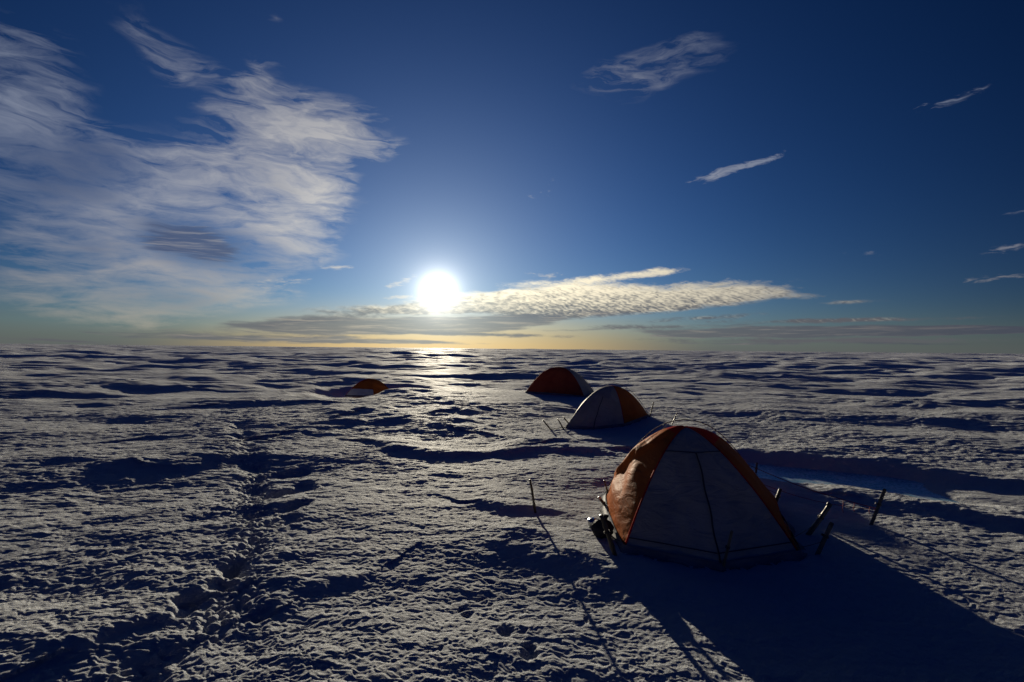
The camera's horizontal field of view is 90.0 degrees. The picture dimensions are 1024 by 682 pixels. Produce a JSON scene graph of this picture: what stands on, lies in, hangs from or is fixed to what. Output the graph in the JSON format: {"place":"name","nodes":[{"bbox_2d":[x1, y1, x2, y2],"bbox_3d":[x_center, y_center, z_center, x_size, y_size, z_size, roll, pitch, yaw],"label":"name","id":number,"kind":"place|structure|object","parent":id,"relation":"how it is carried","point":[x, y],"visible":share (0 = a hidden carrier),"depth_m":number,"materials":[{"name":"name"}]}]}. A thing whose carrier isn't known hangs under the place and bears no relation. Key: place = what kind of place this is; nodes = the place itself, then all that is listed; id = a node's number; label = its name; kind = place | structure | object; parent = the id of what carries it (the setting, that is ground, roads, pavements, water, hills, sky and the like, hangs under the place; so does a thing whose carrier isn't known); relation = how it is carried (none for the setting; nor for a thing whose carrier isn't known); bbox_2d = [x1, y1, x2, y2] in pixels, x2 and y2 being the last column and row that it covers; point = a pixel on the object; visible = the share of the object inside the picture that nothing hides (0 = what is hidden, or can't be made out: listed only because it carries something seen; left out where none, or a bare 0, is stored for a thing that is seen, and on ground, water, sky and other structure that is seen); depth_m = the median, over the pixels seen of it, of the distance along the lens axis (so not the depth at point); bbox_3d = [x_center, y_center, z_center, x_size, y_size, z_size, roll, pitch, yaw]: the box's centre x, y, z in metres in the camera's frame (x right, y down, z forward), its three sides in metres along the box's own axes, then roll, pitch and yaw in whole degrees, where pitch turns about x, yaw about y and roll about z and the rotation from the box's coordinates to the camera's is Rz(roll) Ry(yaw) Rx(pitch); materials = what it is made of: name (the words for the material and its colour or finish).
{"place":"outdoors","nodes":[
{"label":"outdoors","id":0,"kind":"place"},
{"bbox_2d":[0,344,1023,681],"bbox_3d":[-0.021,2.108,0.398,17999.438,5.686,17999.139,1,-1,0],"label":"snowfield","id":1,"kind":"structure","parent":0,"point":[226,514],"depth_m":5.94,"materials":[{"name":"white snow"}]},
{"bbox_2d":[345,378,388,396],"bbox_3d":[-7.324,2.388,26.448,2.027,0.907,1.875,0,-1,33],"label":"dome tent","id":2,"kind":"object","parent":1,"relation":"on","point":[367,387],"visible":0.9,"depth_m":26.06,"materials":[{"name":"orange fabric"}]},
{"bbox_2d":[529,479,536,512],"bbox_3d":[0.266,1.946,6.232,0.126,0.529,0.043,1,-1,0],"label":"bamboo stick","id":3,"kind":"object","parent":1,"relation":"on","point":[533,499],"visible":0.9,"depth_m":6.22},
{"bbox_2d":[525,366,593,396],"bbox_3d":[2.328,1.754,23.288,3.170,1.264,2.374,0,-1,31],"label":"dome tent","id":4,"kind":"object","parent":1,"relation":"on","point":[563,381],"visible":0.99,"depth_m":22.47,"materials":[{"name":"red fabric"}]},
{"bbox_2d":[553,383,649,428],"bbox_3d":[2.587,1.705,14.063,1.866,1.088,3.859,0,-1,24],"label":"dome tent","id":5,"kind":"object","parent":1,"relation":"on","point":[611,406],"visible":0.99,"depth_m":13.50,"materials":[{"name":"grey fabric"}]},
{"bbox_2d":[597,496,605,505],"bbox_3d":[1.196,2.079,6.384,0.272,0.268,0.057,0,-1,20],"label":"bamboo stick","id":6,"kind":"object","parent":1,"relation":"on","point":[600,499],"visible":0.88,"depth_m":6.39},
{"bbox_2d":[591,514,613,538],"bbox_3d":[0.964,1.974,5.451,0.244,0.260,0.208,1,-1,0],"label":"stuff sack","id":7,"kind":"object","parent":1,"relation":"on","point":[597,528],"visible":0.74,"depth_m":5.40,"materials":[{"name":"fabric"}]},
{"bbox_2d":[599,514,616,555],"bbox_3d":[0.950,1.924,4.934,0.228,0.511,0.062,1,-1,0],"label":"bamboo stick","id":8,"kind":"object","parent":1,"relation":"on","point":[608,535],"visible":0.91,"depth_m":4.92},
{"bbox_2d":[722,530,732,567],"bbox_3d":[1.950,1.980,4.678,0.129,0.516,0.042,0,-1,29],"label":"tent stake","id":9,"kind":"object","parent":1,"relation":"on","point":[727,546],"visible":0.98,"depth_m":4.67,"materials":[{"name":"grey metal"}]},
{"bbox_2d":[600,419,876,571],"bbox_3d":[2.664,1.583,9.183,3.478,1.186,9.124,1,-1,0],"label":"dome tent","id":10,"kind":"object","parent":1,"relation":"on","point":[687,496],"visible":1,"depth_m":5.23,"materials":[{"name":"grey fabric"}]},
{"bbox_2d":[775,488,781,502],"bbox_3d":[3.390,2.071,6.574,0.147,0.365,0.062,1,-1,0],"label":"bamboo stick","id":11,"kind":"object","parent":1,"relation":"on","point":[778,496],"visible":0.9,"depth_m":6.55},
{"bbox_2d":[806,502,831,535],"bbox_3d":[3.329,1.997,5.600,0.344,0.471,0.069,1,-1,0],"label":"snow picket","id":12,"kind":"object","parent":1,"relation":"in","point":[819,519],"visible":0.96,"depth_m":5.58,"materials":[{"name":"silver metal"}]},
{"bbox_2d":[815,522,833,554],"bbox_3d":[3.050,2.020,5.062,0.252,0.476,0.073,1,-1,0],"label":"snow picket","id":13,"kind":"object","parent":1,"relation":"on","point":[825,535],"visible":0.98,"depth_m":5.05,"materials":[{"name":"grey metal"}]},
{"bbox_2d":[747,463,958,502],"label":"frozen meltwater","id":14,"kind":"structure","parent":1,"relation":"on","point":[873,482],"depth_m":8.40,"materials":[{"name":"blue ice"}]},
{"bbox_2d":[869,488,886,524],"bbox_3d":[4.244,2.008,5.987,0.258,0.578,0.068,1,-1,0],"label":"snow picket","id":15,"kind":"object","parent":1,"relation":"in","point":[875,513],"visible":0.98,"depth_m":5.98,"materials":[{"name":"grey metal"}]},
{"bbox_2d":[0,0,1023,353],"label":"sky","id":16,"kind":"structure","parent":0,"point":[682,175],"materials":[{"name":"blue"}]},
{"bbox_2d":[588,517,595,527],"bbox_3d":[0.897,2.041,5.746,0.100,0.121,0.110,1,-1,0],"label":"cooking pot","id":17,"kind":"object","parent":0,"point":[591,520],"visible":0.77,"depth_m":5.72,"materials":[{"name":"metal"}]}
]}

